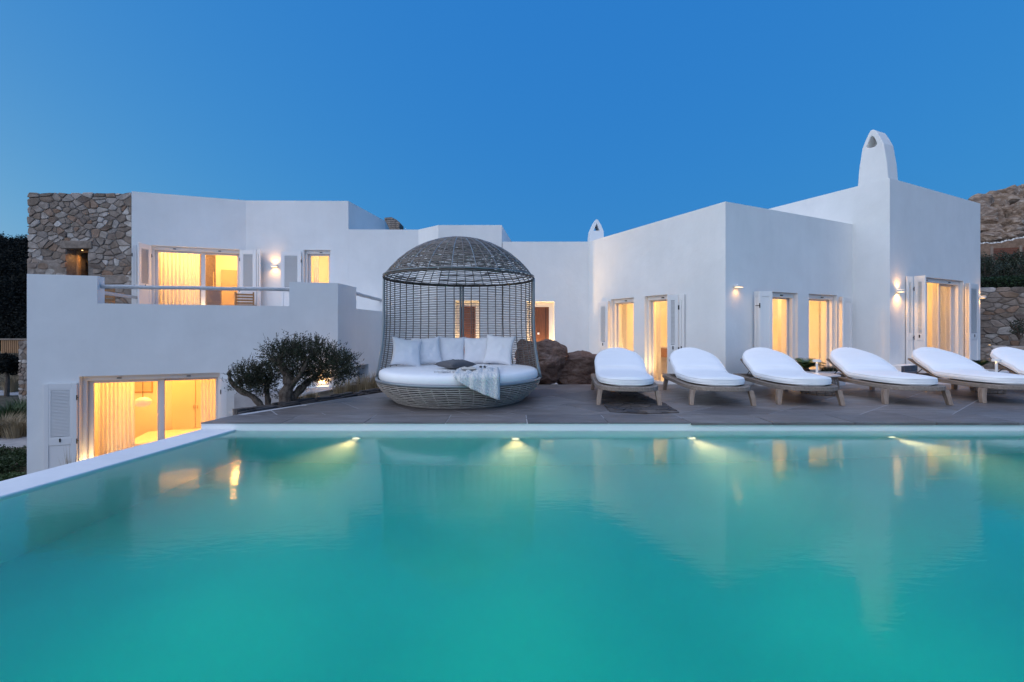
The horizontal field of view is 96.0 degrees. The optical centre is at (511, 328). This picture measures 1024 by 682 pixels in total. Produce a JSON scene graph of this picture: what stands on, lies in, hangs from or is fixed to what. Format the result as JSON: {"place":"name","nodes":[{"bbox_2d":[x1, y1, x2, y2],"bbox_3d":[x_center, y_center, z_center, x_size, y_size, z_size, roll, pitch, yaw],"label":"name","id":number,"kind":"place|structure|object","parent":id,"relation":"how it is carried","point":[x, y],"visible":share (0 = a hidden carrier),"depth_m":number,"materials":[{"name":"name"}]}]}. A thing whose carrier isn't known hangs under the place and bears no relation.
{"place":"outdoors","nodes":[
{"label":"outdoors","id":0,"kind":"place"},
{"bbox_2d":[0,374,18,391],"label":"fountain grass","id":1,"kind":"object","parent":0,"point":[14,386],"depth_m":23.41,"materials":[{"name":"plant"}]},
{"bbox_2d":[0,390,18,394],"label":"path","id":2,"kind":"structure","parent":0,"point":[11,393],"depth_m":22.94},
{"bbox_2d":[0,414,26,438],"bbox_3d":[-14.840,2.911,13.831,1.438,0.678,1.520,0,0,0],"label":"fountain grass","id":3,"kind":"object","parent":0,"point":[15,430],"depth_m":13.61,"materials":[{"name":"plant"}]},
{"bbox_2d":[0,395,26,421],"bbox_3d":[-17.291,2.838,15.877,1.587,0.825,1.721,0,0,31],"label":"fountain grass","id":4,"kind":"object","parent":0,"point":[9,409],"depth_m":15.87,"materials":[{"name":"green plant"}]},
{"bbox_2d":[0,436,26,447],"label":"garden path","id":5,"kind":"structure","parent":0,"point":[20,442],"depth_m":13.08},
{"bbox_2d":[0,384,26,475],"bbox_3d":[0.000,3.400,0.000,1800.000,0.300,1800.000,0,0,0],"label":"ground","id":6,"kind":"structure","parent":0,"point":[3,399],"depth_m":20.50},
{"bbox_2d":[0,352,18,396],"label":"round tree","id":7,"kind":"object","parent":6,"relation":"on","point":[9,363],"visible":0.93,"depth_m":21.91,"materials":[{"name":"green plant"}]},
{"bbox_2d":[0,351,18,383],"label":"raised bank","id":8,"kind":"structure","parent":6,"relation":"on","point":[2,376],"depth_m":26.80,"materials":[{"name":"green plant"}]},
{"bbox_2d":[0,338,26,352],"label":"picket fence","id":9,"kind":"object","parent":8,"relation":"on","point":[9,345],"visible":0.6,"depth_m":27.00,"materials":[{"name":"orange wood"}]},
{"bbox_2d":[0,444,20,454],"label":"bush","id":10,"kind":"object","parent":6,"relation":"on","point":[3,449],"visible":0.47,"depth_m":11.25,"materials":[{"name":"green plant"}]},
{"bbox_2d":[0,410,26,424],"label":"fountain grass","id":11,"kind":"object","parent":6,"relation":"on","point":[15,419],"depth_m":14.45,"materials":[{"name":"plant"}]},
{"bbox_2d":[0,454,26,474],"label":"bush","id":12,"kind":"object","parent":6,"relation":"on","point":[8,465],"visible":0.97,"depth_m":10.25,"materials":[{"name":"green plant"}]},
{"bbox_2d":[0,445,26,464],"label":"bush","id":13,"kind":"object","parent":6,"relation":"on","point":[19,452],"visible":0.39,"depth_m":10.81,"materials":[{"name":"green plant"}]},
{"bbox_2d":[0,471,26,480],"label":"bush","id":14,"kind":"object","parent":6,"relation":"on","point":[9,475],"visible":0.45,"depth_m":9.52,"materials":[{"name":"green plant"}]},
{"bbox_2d":[27,192,215,303],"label":"stone building","id":15,"kind":"structure","parent":6,"relation":"on","point":[65,230],"depth_m":13.63,"materials":[{"name":"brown stone"}]},
{"bbox_2d":[76,251,87,274],"bbox_3d":[-12.869,-1.463,14.000,0.633,1.785,0.100,0,0,0],"label":"window","id":16,"kind":"structure","parent":15,"relation":"in","point":[78,253],"depth_m":13.95,"materials":[{"name":"brown wood"}]},
{"bbox_2d":[271,382,368,404],"bbox_3d":[-3.700,2.310,10.425,3.800,1.980,7.750,0,0,0],"label":"planting bed","id":17,"kind":"object","parent":6,"relation":"on","point":[325,393],"visible":0.04,"depth_m":9.55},
{"bbox_2d":[221,329,363,405],"bbox_3d":[-3.473,0.711,7.369,2.251,1.414,1.149,0,0,0],"label":"olive tree","id":18,"kind":"object","parent":17,"relation":"on","point":[310,367],"visible":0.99,"depth_m":7.29,"materials":[{"name":"green plant"}]},
{"bbox_2d":[232,388,386,414],"bbox_3d":[-3.100,1.277,7.902,0.242,0.265,3.152,0,0,32],"label":"stone border","id":19,"kind":"object","parent":17,"relation":"on","point":[242,410],"visible":0.26,"depth_m":7.44,"materials":[{"name":"stone"}]},
{"bbox_2d":[302,389,318,397],"bbox_3d":[-3.621,1.211,8.303,0.374,0.257,0.386,0,0,0],"label":"grass tuft","id":20,"kind":"object","parent":17,"relation":"on","point":[310,395],"visible":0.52,"depth_m":8.31,"materials":[{"name":"plant"}]},
{"bbox_2d":[329,380,349,393],"bbox_3d":[-3.381,1.132,8.991,0.450,0.416,0.453,0,0,0],"label":"grass tuft","id":21,"kind":"object","parent":17,"relation":"on","point":[338,390],"visible":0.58,"depth_m":8.93,"materials":[{"name":"plant"}]},
{"bbox_2d":[343,378,358,392],"bbox_3d":[-3.256,1.137,9.290,0.479,0.406,0.479,0,0,0],"label":"grass tuft","id":22,"kind":"object","parent":17,"relation":"on","point":[349,388],"visible":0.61,"depth_m":9.24,"materials":[{"name":"plant"}]},
{"bbox_2d":[353,374,369,391],"bbox_3d":[-3.055,1.107,9.389,0.457,0.465,0.532,0,0,0],"label":"grass tuft","id":23,"kind":"object","parent":17,"relation":"on","point":[360,387],"visible":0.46,"depth_m":9.31,"materials":[{"name":"plant"}]},
{"bbox_2d":[360,372,375,389],"bbox_3d":[-2.850,1.089,9.186,0.507,0.503,0.530,0,0,-40],"label":"grass tuft","id":24,"kind":"object","parent":17,"relation":"on","point":[369,385],"visible":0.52,"depth_m":9.11,"materials":[{"name":"plant"}]},
{"bbox_2d":[367,373,381,387],"bbox_3d":[-2.702,1.087,9.290,0.446,0.506,0.496,0,0,-34],"label":"grass tuft","id":25,"kind":"object","parent":17,"relation":"on","point":[375,386],"visible":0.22,"depth_m":9.19,"materials":[{"name":"plant"}]},
{"bbox_2d":[27,130,979,473],"bbox_3d":[0.154,-0.732,14.113,26.159,8.163,9.775,0,0,0],"label":"villa","id":26,"kind":"object","parent":6,"relation":"on","point":[851,260],"visible":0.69,"depth_m":11.23,"materials":[{"name":"white paint"}]},
{"bbox_2d":[105,288,114,303],"bbox_3d":[-10.796,-0.680,12.068,0.520,0.820,0.550,0,0,-30],"label":"wooden chair","id":27,"kind":"object","parent":26,"relation":"on","point":[108,301],"visible":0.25,"depth_m":12.33,"materials":[{"name":"orange wood"}]},
{"bbox_2d":[98,382,134,455],"bbox_3d":[-8.697,2.031,10.130,0.660,2.278,0.083,0,0,-18],"label":"curtain","id":28,"kind":"object","parent":26,"relation":"hanging from","point":[116,416],"visible":0.62,"depth_m":10.13,"materials":[{"name":"white fabric"}]},
{"bbox_2d":[105,291,137,298],"bbox_3d":[-10.425,-0.900,11.892,0.097,0.096,3.314,0,0,-18],"label":"railing pole","id":29,"kind":"object","parent":26,"relation":"attached to","point":[121,295],"visible":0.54,"depth_m":12.47,"materials":[{"name":"white metal"}]},
{"bbox_2d":[135,397,151,406],"bbox_3d":[-8.691,1.256,10.848,0.344,1.189,0.344,0,0,0],"label":"pendant lamp","id":30,"kind":"object","parent":26,"relation":"hanging from","point":[143,402],"visible":0.94,"depth_m":10.75,"materials":[{"name":"white paper"}]},
{"bbox_2d":[135,381,152,392],"bbox_3d":[-9.889,1.538,12.300,0.500,0.350,0.034,0,0,-19],"label":"picture","id":31,"kind":"object","parent":26,"relation":"attached to","point":[142,387],"visible":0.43,"depth_m":12.30,"materials":[{"name":"wood"}]},
{"bbox_2d":[83,373,219,459],"bbox_3d":[-7.796,2.096,10.100,2.506,2.200,0.200,0,0,-19],"label":"window","id":32,"kind":"structure","parent":26,"relation":"in","point":[89,382],"depth_m":9.90,"materials":[{"name":"grey paint"}]},
{"bbox_2d":[135,428,200,445],"bbox_3d":[-8.345,2.950,11.762,2.200,0.499,1.600,0,0,-19],"label":"bed","id":33,"kind":"object","parent":26,"relation":"on","point":[148,437],"visible":0.18,"depth_m":11.62,"materials":[{"name":"white fabric"}]},
{"bbox_2d":[159,252,199,304],"bbox_3d":[-10.332,-1.431,14.263,1.139,2.262,0.089,0,0,-19],"label":"curtain","id":34,"kind":"object","parent":26,"relation":"hanging from","point":[179,269],"visible":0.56,"depth_m":14.27,"materials":[{"name":"white fabric"}]},
{"bbox_2d":[172,380,200,429],"bbox_3d":[-8.608,2.200,12.594,1.100,1.999,0.295,0,0,-19],"label":"wardrobe","id":35,"kind":"object","parent":26,"relation":"on","point":[186,404],"visible":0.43,"depth_m":12.41,"materials":[{"name":"beige paint"}]},
{"bbox_2d":[100,285,288,290],"bbox_3d":[-7.015,-0.904,10.317,3.766,0.116,0.086,0,0,-19],"label":"railing pole","id":36,"kind":"object","parent":26,"relation":"attached to","point":[196,288],"visible":0.91,"depth_m":10.27,"materials":[{"name":"white metal"}]},
{"bbox_2d":[151,246,239,304],"bbox_3d":[-9.652,-1.366,14.183,2.356,2.184,0.200,0,0,-19],"label":"window","id":37,"kind":"structure","parent":26,"relation":"in","point":[155,250],"depth_m":14.10,"materials":[{"name":"grey paint"}]},
{"bbox_2d":[201,379,215,422],"bbox_3d":[-7.038,2.031,10.701,0.338,2.278,0.063,0,0,-18],"label":"curtain","id":38,"kind":"object","parent":26,"relation":"hanging from","point":[208,399],"visible":0.4,"depth_m":10.70,"materials":[{"name":"white fabric"}]},
{"bbox_2d":[200,290,221,304],"bbox_3d":[-9.757,-0.795,15.042,0.600,1.049,0.610,0,0,-19],"label":"armchair","id":39,"kind":"object","parent":26,"relation":"on","point":[213,297],"visible":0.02,"depth_m":14.78,"materials":[{"name":"brown fabric"}]},
{"bbox_2d":[221,270,236,304],"bbox_3d":[-10.141,-1.220,17.299,1.300,1.899,0.295,0,0,-19],"label":"wardrobe","id":40,"kind":"object","parent":26,"relation":"on","point":[228,278],"visible":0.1,"depth_m":17.05,"materials":[{"name":"paint"}]},
{"bbox_2d":[234,292,256,305],"bbox_3d":[-8.102,-0.681,14.047,0.520,0.820,0.550,0,0,-20],"label":"wooden chair","id":41,"kind":"object","parent":26,"relation":"on","point":[240,295],"visible":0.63,"depth_m":13.82,"materials":[{"name":"orange wood"}]},
{"bbox_2d":[314,256,318,282],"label":"curtain","id":42,"kind":"object","parent":26,"relation":"hanging from","point":[316,269],"visible":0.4,"depth_m":14.93,"materials":[{"name":"white fabric"}]},
{"bbox_2d":[305,251,329,282],"bbox_3d":[-6.123,-1.544,14.645,0.830,1.840,0.155,0,0,-1],"label":"window","id":43,"kind":"structure","parent":26,"relation":"in","point":[308,254],"depth_m":14.60,"materials":[{"name":"white paint"}]},
{"bbox_2d":[316,385,329,387],"bbox_3d":[-4.498,1.396,10.961,0.300,0.080,0.129,0,0,-19],"label":"wall lamp","id":44,"kind":"object","parent":26,"relation":"attached to","point":[322,386],"visible":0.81,"depth_m":10.91,"materials":[{"name":"white paint"}]},
{"bbox_2d":[356,292,381,301],"bbox_3d":[-4.200,-0.920,13.537,0.108,0.161,2.057,0,0,4],"label":"railing pole","id":45,"kind":"object","parent":26,"relation":"attached to","point":[368,296],"visible":0.94,"depth_m":13.40,"materials":[{"name":"white metal"}]},
{"bbox_2d":[384,217,403,229],"bbox_3d":[-4.940,-3.446,19.330,0.633,2.292,0.740,0,0,0],"label":"stone chimney","id":46,"kind":"object","parent":26,"relation":"on","point":[393,223],"visible":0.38,"depth_m":18.98,"materials":[{"name":"grey stone"}]},
{"bbox_2d":[456,301,478,337],"bbox_3d":[-1.341,0.289,14.106,0.732,2.235,0.070,0,0,0],"label":"door","id":47,"kind":"structure","parent":26,"relation":"in","point":[457,315],"depth_m":14.09,"materials":[{"name":"grey paint"}]},
{"bbox_2d":[527,302,553,341],"bbox_3d":[0.859,0.301,14.106,0.817,2.212,0.070,0,0,0],"label":"door","id":48,"kind":"structure","parent":26,"relation":"in","point":[544,311],"depth_m":14.10,"materials":[{"name":"grey paint"}]},
{"bbox_2d":[613,298,633,347],"bbox_3d":[3.097,0.300,12.533,0.155,2.212,0.950,0,0,-25],"label":"window frame","id":49,"kind":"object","parent":26,"relation":"in","point":[616,303],"depth_m":12.90,"materials":[{"name":"grey paint"}]},
{"bbox_2d":[622,304,626,348],"bbox_3d":[3.147,0.235,13.275,0.088,2.290,0.482,0,0,-25],"label":"curtain","id":50,"kind":"object","parent":26,"relation":"hanging from","point":[624,325],"visible":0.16,"depth_m":13.13,"materials":[{"name":"white fabric"}]},
{"bbox_2d":[647,295,666,383],"bbox_3d":[3.706,0.299,11.298,0.200,2.213,0.953,0,0,-25],"label":"window","id":51,"kind":"structure","parent":26,"relation":"in","point":[650,300],"depth_m":11.66,"materials":[{"name":"grey paint"}]},
{"bbox_2d":[656,301,660,380],"bbox_3d":[3.730,0.235,12.041,0.083,2.290,0.416,0,0,-25],"label":"curtain","id":52,"kind":"object","parent":26,"relation":"hanging from","point":[658,340],"visible":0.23,"depth_m":11.92,"materials":[{"name":"white fabric"}]},
{"bbox_2d":[661,346,666,356],"bbox_3d":[4.737,0.980,14.052,0.580,0.859,1.040,0,0,-25],"label":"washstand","id":53,"kind":"object","parent":26,"relation":"on","point":[663,351],"visible":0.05,"depth_m":13.83,"materials":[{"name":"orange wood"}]},
{"bbox_2d":[733,284,743,287],"bbox_3d":[4.698,-0.881,9.557,0.200,0.080,0.129,0,0,-27],"label":"wall lamp","id":54,"kind":"object","parent":26,"relation":"attached to","point":[737,285],"visible":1,"depth_m":9.51,"materials":[{"name":"white metal"}]},
{"bbox_2d":[778,299,781,351],"bbox_3d":[6.588,0.236,11.130,0.490,2.288,0.075,0,0,-25],"label":"curtain","id":55,"kind":"object","parent":26,"relation":"hanging from","point":[779,325],"visible":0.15,"depth_m":11.06,"materials":[{"name":"white fabric"}]},
{"bbox_2d":[773,292,793,358],"bbox_3d":[5.986,0.301,10.426,1.095,2.210,0.155,0,0,-27],"label":"window","id":56,"kind":"structure","parent":26,"relation":"in","point":[789,297],"depth_m":10.63,"materials":[{"name":"grey paint"}]},
{"bbox_2d":[818,301,820,368],"bbox_3d":[8.075,0.236,11.873,0.535,2.288,0.091,0,0,-26],"label":"curtain","id":57,"kind":"object","parent":26,"relation":"hanging from","point":[819,355],"visible":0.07,"depth_m":11.77,"materials":[{"name":"white fabric"}]},
{"bbox_2d":[809,294,832,368],"bbox_3d":[7.355,0.300,11.134,1.125,2.211,0.200,0,0,-27],"label":"window","id":58,"kind":"structure","parent":26,"relation":"in","point":[828,299],"depth_m":11.34,"materials":[{"name":"grey paint"}]},
{"bbox_2d":[896,289,905,292],"bbox_3d":[9.183,-0.889,10.897,0.200,0.080,0.129,0,0,-27],"label":"wall lamp","id":59,"kind":"object","parent":26,"relation":"attached to","point":[899,290],"visible":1,"depth_m":10.85,"materials":[{"name":"white metal"}]},
{"bbox_2d":[932,283,945,349],"bbox_3d":[12.071,-0.056,12.994,0.855,2.672,0.084,0,0,-26],"label":"curtain","id":60,"kind":"object","parent":26,"relation":"hanging from","point":[942,317],"visible":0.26,"depth_m":13.01,"materials":[{"name":"white fabric"}]},
{"bbox_2d":[926,278,958,372],"bbox_3d":[11.102,0.009,12.121,2.504,2.595,0.200,0,0,-27],"label":"window","id":61,"kind":"structure","parent":26,"relation":"in","point":[953,286],"depth_m":12.61,"materials":[{"name":"grey paint"}]},
{"bbox_2d":[0,419,1023,498],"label":"pool basin","id":62,"kind":"object","parent":6,"relation":"on","point":[25,483],"visible":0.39,"depth_m":5.88,"materials":[{"name":"paint"}]},
{"bbox_2d":[0,431,1023,681],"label":"water","id":63,"kind":"structure","parent":62,"relation":"in","point":[564,557],"depth_m":2.59,"materials":[{"name":"teal liquid"}]},
{"bbox_2d":[1,261,26,333],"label":"dark hill","id":64,"kind":"structure","parent":0,"point":[12,305],"depth_m":35.68,"materials":[{"name":"plant"}]},
{"bbox_2d":[0,231,28,350],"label":"dark wood","id":65,"kind":"object","parent":64,"relation":"on","point":[14,256],"visible":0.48,"depth_m":35.61,"materials":[{"name":"plant"}]},
{"bbox_2d":[18,341,26,402],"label":"garden wall","id":66,"kind":"structure","parent":0,"point":[22,374],"depth_m":18.98,"materials":[{"name":"stone"}]},
{"bbox_2d":[60,443,77,464],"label":"tall grass","id":67,"kind":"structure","parent":0,"point":[66,458],"depth_m":8.51,"materials":[{"name":"plant"}]},
{"bbox_2d":[234,375,556,407],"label":"courtyard","id":68,"kind":"structure","parent":0,"point":[240,401],"depth_m":9.95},
{"bbox_2d":[515,339,596,383],"bbox_3d":[1.108,0.824,10.371,2.119,1.185,1.341,0,0,0],"label":"boulder","id":69,"kind":"object","parent":68,"relation":"on","point":[559,363],"visible":0.61,"depth_m":10.04,"materials":[{"name":"brown stone"}]},
{"bbox_2d":[805,369,844,384],"bbox_3d":[6.633,1.160,9.950,1.040,0.500,0.600,0,0,0],"label":"planter","id":70,"kind":"object","parent":68,"relation":"on","point":[838,371],"visible":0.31,"depth_m":9.74,"materials":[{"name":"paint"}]},
{"bbox_2d":[795,357,825,370],"bbox_3d":[6.362,0.801,9.967,0.720,0.338,0.756,0,0,0],"label":"cycad","id":71,"kind":"object","parent":70,"relation":"in","point":[804,365],"visible":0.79,"depth_m":9.90,"materials":[{"name":"green plant"}]},
{"bbox_2d":[893,364,917,372],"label":"tiled plinth","id":72,"kind":"structure","parent":68,"relation":"on","point":[908,368],"depth_m":10.64,"materials":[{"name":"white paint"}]},
{"bbox_2d":[980,345,1023,372],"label":"stone wall","id":73,"kind":"structure","parent":68,"relation":"on","point":[985,351],"depth_m":12.96,"materials":[{"name":"grey stone"}]},
{"bbox_2d":[1007,318,1023,339],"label":"bush","id":74,"kind":"object","parent":73,"relation":"on","point":[1017,329],"visible":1,"depth_m":13.28,"materials":[{"name":"green plant"}]},
{"bbox_2d":[461,366,475,369],"bbox_3d":[-0.661,0.601,7.000,0.210,0.036,0.188,0,0,-12],"label":"book","id":75,"kind":"object","parent":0,"point":[468,368],"visible":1,"depth_m":6.92,"materials":[{"name":"beige paper"}]},
{"bbox_2d":[0,0,1023,241],"label":"sky","id":76,"kind":"structure","parent":0,"point":[538,120],"materials":[{"name":"blue"}]},
{"bbox_2d":[201,378,1023,424],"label":"terrace","id":77,"kind":"structure","parent":0,"point":[557,404],"depth_m":6.74,"materials":[{"name":"grey tile"}]},
{"bbox_2d":[375,236,541,408],"bbox_3d":[-0.895,-0.177,7.900,2.797,2.746,2.792,0,0,0],"label":"daybed","id":78,"kind":"object","parent":77,"relation":"on","point":[423,386],"visible":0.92,"depth_m":7.51,"materials":[{"name":"wicker"}]},
{"bbox_2d":[390,336,421,365],"bbox_3d":[-1.871,0.421,8.178,0.555,0.555,0.216,10,-28,-26],"label":"white cushion","id":79,"kind":"object","parent":78,"relation":"on","point":[406,352],"visible":0.99,"depth_m":8.10,"materials":[{"name":"fabric"}]},
{"bbox_2d":[411,336,441,364],"bbox_3d":[-1.568,0.416,8.500,0.545,0.545,0.209,-4,-16,-17],"label":"white cushion","id":80,"kind":"object","parent":78,"relation":"on","point":[429,350],"visible":0.78,"depth_m":8.44,"materials":[{"name":"fabric"}]},
{"bbox_2d":[437,336,465,360],"bbox_3d":[-1.153,0.417,8.718,0.555,0.555,0.220,2,-14,-6],"label":"white cushion","id":81,"kind":"object","parent":78,"relation":"on","point":[451,348],"visible":0.77,"depth_m":8.65,"materials":[{"name":"fabric"}]},
{"bbox_2d":[434,359,475,368],"bbox_3d":[-0.940,0.589,7.620,0.520,0.167,0.520,0,0,-45],"label":"grey cushion","id":82,"kind":"object","parent":78,"relation":"on","point":[454,364],"visible":0.89,"depth_m":7.49,"materials":[{"name":"fabric"}]},
{"bbox_2d":[434,367,499,399],"bbox_3d":[-0.676,0.818,6.948,1.002,0.434,0.992,0,0,0],"label":"blanket","id":83,"kind":"object","parent":78,"relation":"on","point":[485,381],"visible":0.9,"depth_m":6.58,"materials":[{"name":"beige fabric"}]},
{"bbox_2d":[464,337,490,363],"bbox_3d":[-0.670,0.420,8.742,0.545,0.545,0.220,-2,-12,5],"label":"white cushion","id":84,"kind":"object","parent":78,"relation":"on","point":[475,350],"visible":0.81,"depth_m":8.66,"materials":[{"name":"fabric"}]},
{"bbox_2d":[482,334,515,364],"bbox_3d":[-0.237,0.399,8.552,0.575,0.575,0.214,5,-14,16],"label":"white cushion","id":85,"kind":"object","parent":78,"relation":"on","point":[498,349],"visible":0.98,"depth_m":8.47,"materials":[{"name":"fabric"}]},
{"bbox_2d":[591,347,661,404],"bbox_3d":[1.931,0.784,8.087,1.000,0.830,2.150,0,0,7],"label":"sun lounger","id":86,"kind":"object","parent":77,"relation":"on","point":[620,369],"visible":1,"depth_m":7.82,"materials":[{"name":"white fabric"}]},
{"bbox_2d":[662,347,755,405],"bbox_3d":[3.363,0.784,8.090,1.000,0.830,2.150,0,0,5],"label":"sun lounger","id":87,"kind":"object","parent":77,"relation":"on","point":[694,369],"visible":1,"depth_m":7.86,"materials":[{"name":"white fabric"}]},
{"bbox_2d":[733,347,845,405],"bbox_3d":[4.767,0.784,8.129,1.000,0.830,2.150,0,0,6],"label":"sun lounger","id":88,"kind":"object","parent":77,"relation":"on","point":[780,372],"visible":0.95,"depth_m":7.89,"materials":[{"name":"white fabric"}]},
{"bbox_2d":[800,372,840,395],"bbox_3d":[5.620,1.013,8.450,0.680,0.357,0.680,0,0,0],"label":"side table","id":89,"kind":"object","parent":77,"relation":"on","point":[832,376],"visible":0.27,"depth_m":8.20,"materials":[{"name":"grey"}]},
{"bbox_2d":[813,359,820,374],"bbox_3d":[5.532,0.699,8.360,0.130,0.270,0.130,0,0,0],"label":"table lamp","id":90,"kind":"object","parent":89,"relation":"on","point":[816,360],"visible":0.96,"depth_m":8.34,"materials":[{"name":"white paint"}]},
{"bbox_2d":[826,347,952,404],"bbox_3d":[6.477,0.784,8.169,1.000,0.830,2.150,0,0,6],"label":"sun lounger","id":91,"kind":"object","parent":77,"relation":"on","point":[870,370],"visible":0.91,"depth_m":7.91,"materials":[{"name":"white fabric"}]},
{"bbox_2d":[908,347,1023,402],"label":"sun lounger","id":92,"kind":"object","parent":77,"relation":"on","point":[955,368],"visible":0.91,"depth_m":8.22,"materials":[{"name":"white fabric"}]},
{"bbox_2d":[969,387,1006,393],"bbox_3d":[8.900,1.013,8.620,0.560,0.356,0.560,0,0,0],"label":"side table","id":93,"kind":"object","parent":77,"relation":"on","point":[990,390],"visible":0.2,"depth_m":8.44,"materials":[{"name":"grey"}]},
{"bbox_2d":[991,359,1000,371],"bbox_3d":[8.934,0.699,8.500,0.130,0.270,0.130,0,0,0],"label":"table lamp","id":94,"kind":"object","parent":93,"relation":"on","point":[996,363],"visible":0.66,"depth_m":8.48,"materials":[{"name":"white paint"}]},
{"bbox_2d":[986,369,1008,372],"bbox_3d":[10.654,1.175,10.400,0.900,0.470,0.640,0,0,0],"label":"planter","id":95,"kind":"object","parent":77,"relation":"on","point":[1001,371],"visible":0.16,"depth_m":10.30,"materials":[{"name":"paint"}]},
{"bbox_2d":[972,360,989,365],"bbox_3d":[10.493,0.830,10.418,0.704,0.341,0.702,0,0,27],"label":"cycad","id":96,"kind":"object","parent":95,"relation":"in","point":[983,362],"visible":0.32,"depth_m":10.24,"materials":[{"name":"green plant"}]},
{"bbox_2d":[986,347,1023,374],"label":"sun lounger","id":97,"kind":"object","parent":77,"relation":"on","point":[1012,360],"visible":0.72,"depth_m":8.85,"materials":[{"name":"white fabric"}]},
{"bbox_2d":[820,364,836,371],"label":"grass","id":98,"kind":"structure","parent":0,"point":[829,369],"depth_m":9.95,"materials":[{"name":"green plant"}]},
{"bbox_2d":[980,257,1022,279],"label":"hillside","id":99,"kind":"structure","parent":0,"point":[997,269],"depth_m":18.49,"materials":[{"name":"plant"}]},
{"bbox_2d":[980,251,1001,278],"bbox_3d":[17.609,-2.263,17.187,0.742,1.253,0.889,0,0,0],"label":"bush","id":100,"kind":"object","parent":99,"relation":"on","point":[986,267],"visible":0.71,"depth_m":17.06,"materials":[{"name":"green plant"}]},
{"bbox_2d":[968,184,1023,242],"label":"rock outcrop","id":101,"kind":"object","parent":99,"relation":"on","point":[1001,214],"visible":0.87,"depth_m":24.01,"materials":[{"name":"stone"}]},
{"bbox_2d":[980,287,1023,345],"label":"retaining wall","id":102,"kind":"structure","parent":99,"relation":"on","point":[1001,308],"depth_m":14.13,"materials":[{"name":"stone"}]},
{"bbox_2d":[980,274,1023,287],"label":"hedge","id":103,"kind":"object","parent":99,"relation":"on","point":[1004,281],"visible":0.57,"depth_m":14.61,"materials":[{"name":"green plant"}]},
{"bbox_2d":[980,236,1023,256],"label":"dry stone wall","id":104,"kind":"structure","parent":99,"relation":"on","point":[1008,243],"depth_m":21.09,"materials":[{"name":"brown"}]},
{"bbox_2d":[989,249,1023,272],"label":"bush","id":105,"kind":"object","parent":99,"relation":"on","point":[1006,256],"visible":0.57,"depth_m":18.49,"materials":[{"name":"green plant"}]},
{"bbox_2d":[994,262,1018,277],"bbox_3d":[18.700,-2.157,17.501,0.699,0.812,0.701,0,0,0],"label":"bush","id":106,"kind":"object","parent":99,"relation":"on","point":[1003,270],"visible":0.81,"depth_m":17.38,"materials":[{"name":"green plant"}]},
{"bbox_2d":[990,245,1023,261],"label":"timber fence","id":107,"kind":"object","parent":99,"relation":"on","point":[1007,250],"visible":0.41,"depth_m":19.93,"materials":[{"name":"brown wood"}]},
{"bbox_2d":[1013,254,1023,275],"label":"bush","id":108,"kind":"object","parent":99,"relation":"on","point":[1020,266],"visible":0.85,"depth_m":17.32,"materials":[{"name":"green plant"}]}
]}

